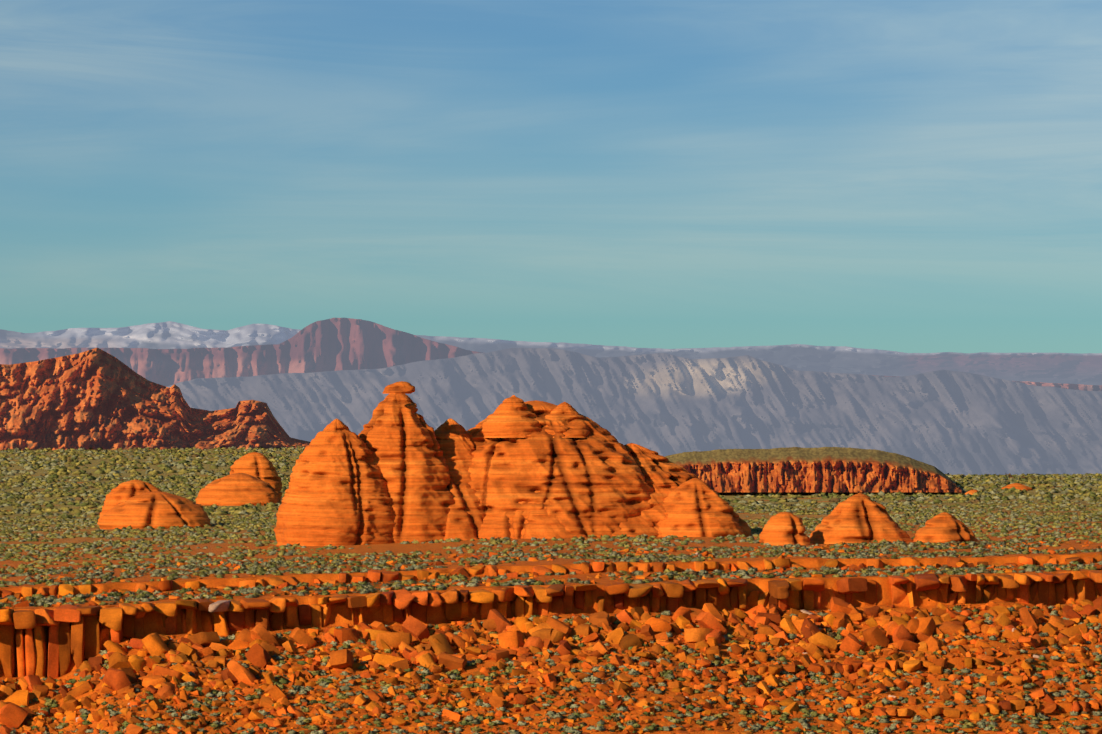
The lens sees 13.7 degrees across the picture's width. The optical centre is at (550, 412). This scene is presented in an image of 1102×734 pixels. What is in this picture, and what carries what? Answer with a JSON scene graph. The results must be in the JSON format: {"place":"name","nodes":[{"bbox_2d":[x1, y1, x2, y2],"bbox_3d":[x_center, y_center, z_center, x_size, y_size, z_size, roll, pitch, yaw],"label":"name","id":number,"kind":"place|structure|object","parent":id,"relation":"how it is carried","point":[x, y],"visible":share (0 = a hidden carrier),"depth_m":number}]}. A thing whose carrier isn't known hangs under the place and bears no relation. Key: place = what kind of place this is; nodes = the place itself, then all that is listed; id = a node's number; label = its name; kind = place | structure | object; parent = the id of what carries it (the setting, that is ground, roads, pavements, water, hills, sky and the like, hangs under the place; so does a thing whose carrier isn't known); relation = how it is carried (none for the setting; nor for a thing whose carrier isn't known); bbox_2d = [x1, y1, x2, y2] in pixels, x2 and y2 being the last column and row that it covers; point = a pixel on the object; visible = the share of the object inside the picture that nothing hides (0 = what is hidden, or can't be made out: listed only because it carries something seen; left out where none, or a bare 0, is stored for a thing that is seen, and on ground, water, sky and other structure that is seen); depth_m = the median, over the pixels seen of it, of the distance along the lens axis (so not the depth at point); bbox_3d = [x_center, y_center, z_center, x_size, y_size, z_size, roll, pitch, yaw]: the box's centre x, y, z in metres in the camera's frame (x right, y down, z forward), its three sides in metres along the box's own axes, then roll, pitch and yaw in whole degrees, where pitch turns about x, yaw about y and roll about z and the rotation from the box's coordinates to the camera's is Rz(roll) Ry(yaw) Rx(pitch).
{"place":"outdoors","nodes":[
{"label":"outdoors","id":0,"kind":"place"},
{"bbox_2d":[0,348,309,450],"bbox_3d":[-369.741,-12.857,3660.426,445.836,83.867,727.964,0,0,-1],"label":"red hill","id":1,"kind":"structure","parent":0,"point":[95,398],"depth_m":3597.09},
{"bbox_2d":[358,394,454,542],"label":"rock spire","id":2,"kind":"structure","parent":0,"point":[396,435],"depth_m":758.30},
{"bbox_2d":[382,381,414,393],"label":"caprock","id":3,"kind":"structure","parent":2,"relation":"on","point":[401,387],"depth_m":755.65},
{"bbox_2d":[0,448,1101,733],"bbox_3d":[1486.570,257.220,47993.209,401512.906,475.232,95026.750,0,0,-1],"label":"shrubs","id":4,"kind":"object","parent":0,"point":[154,620],"depth_m":602.91},
{"bbox_2d":[98,480,161,528],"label":"beehive","id":5,"kind":"object","parent":4,"relation":"on","point":[123,492],"visible":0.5,"depth_m":911.03},
{"bbox_2d":[97,491,211,528],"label":"rock dome","id":6,"kind":"object","parent":4,"relation":"on","point":[156,509],"visible":0.92,"depth_m":903.22},
{"bbox_2d":[195,473,280,505],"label":"rock dome","id":7,"kind":"object","parent":4,"relation":"on","point":[237,489],"visible":1,"depth_m":1122.96},
{"bbox_2d":[230,452,281,498],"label":"rock dome","id":8,"kind":"object","parent":4,"relation":"on","point":[259,466],"visible":0.54,"depth_m":1144.87},
{"bbox_2d":[274,419,395,545],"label":"rock dome","id":9,"kind":"structure","parent":4,"relation":"on","point":[336,493],"depth_m":752.74},
{"bbox_2d":[434,418,478,514],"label":"rock formation","id":10,"kind":"object","parent":4,"relation":"on","point":[454,441],"visible":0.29,"depth_m":766.93},
{"bbox_2d":[438,475,486,540],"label":"rock dome","id":11,"kind":"object","parent":4,"relation":"on","point":[462,523],"visible":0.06,"depth_m":759.75},
{"bbox_2d":[477,490,586,538],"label":"rock formation","id":12,"kind":"object","parent":4,"relation":"on","point":[541,524],"visible":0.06,"depth_m":758.13},
{"bbox_2d":[0,540,1101,733],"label":"rocks","id":13,"kind":"object","parent":4,"relation":"on","point":[76,633],"visible":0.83,"depth_m":584.60},
{"bbox_2d":[0,445,1101,733],"bbox_3d":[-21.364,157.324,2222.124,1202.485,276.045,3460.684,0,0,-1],"label":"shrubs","id":14,"kind":"object","parent":4,"relation":"on","point":[908,507],"visible":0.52,"depth_m":669.17},
{"bbox_2d":[467,400,653,538],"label":"rock dome","id":15,"kind":"object","parent":4,"relation":"on","point":[594,483],"visible":0.4,"depth_m":763.48},
{"bbox_2d":[479,395,541,437],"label":"beehive peak","id":16,"kind":"structure","parent":15,"relation":"on","point":[513,416],"depth_m":766.97},
{"bbox_2d":[545,402,589,437],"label":"beehive peak","id":17,"kind":"structure","parent":15,"relation":"attached to","point":[566,412],"depth_m":769.16},
{"bbox_2d":[612,516,658,536],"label":"rock mound","id":18,"kind":"object","parent":4,"relation":"on","point":[635,526],"visible":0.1,"depth_m":762.44},
{"bbox_2d":[624,443,698,536],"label":"rock dome","id":19,"kind":"object","parent":4,"relation":"on","point":[664,477],"visible":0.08,"depth_m":771.53},
{"bbox_2d":[657,478,746,536],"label":"rock dome","id":20,"kind":"object","parent":4,"relation":"on","point":[695,507],"visible":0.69,"depth_m":763.54},
{"bbox_2d":[736,513,751,535],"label":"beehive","id":21,"kind":"object","parent":4,"relation":"on","point":[745,525],"visible":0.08,"depth_m":768.00},
{"bbox_2d":[759,512,811,545],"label":"rock dome","id":22,"kind":"object","parent":4,"relation":"on","point":[782,528],"visible":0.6,"depth_m":713.48},
{"bbox_2d":[665,447,961,491],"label":"mesa","id":23,"kind":"structure","parent":4,"relation":"on","point":[820,469],"depth_m":1195.18},
{"bbox_2d":[810,493,913,543],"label":"rock dome","id":24,"kind":"structure","parent":4,"relation":"on","point":[858,518],"depth_m":718.76},
{"bbox_2d":[913,512,977,542],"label":"rock dome","id":25,"kind":"object","parent":4,"relation":"on","point":[943,527],"visible":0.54,"depth_m":715.78},
{"bbox_2d":[965,490,977,494],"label":"rock","id":26,"kind":"object","parent":4,"relation":"on","point":[971,491],"visible":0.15,"depth_m":1179.23},
{"bbox_2d":[1001,483,1032,490],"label":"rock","id":27,"kind":"object","parent":4,"relation":"on","point":[1019,486],"visible":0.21,"depth_m":1259.43},
{"bbox_2d":[0,321,1101,384],"bbox_3d":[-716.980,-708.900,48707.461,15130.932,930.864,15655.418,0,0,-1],"label":"mountain range","id":28,"kind":"structure","parent":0,"point":[1074,368],"depth_m":50702.70},
{"bbox_2d":[0,318,1101,390],"bbox_3d":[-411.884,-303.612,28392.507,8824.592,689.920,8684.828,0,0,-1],"label":"mesa","id":29,"kind":"structure","parent":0,"point":[334,344],"depth_m":29455.73},
{"bbox_2d":[0,0,1101,352],"label":"sky","id":30,"kind":"structure","parent":0,"point":[906,176]},
{"bbox_2d":[166,348,1101,475],"bbox_3d":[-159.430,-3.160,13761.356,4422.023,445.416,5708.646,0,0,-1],"label":"grey ridge","id":31,"kind":"structure","parent":0,"point":[943,421],"depth_m":14288.30}
]}

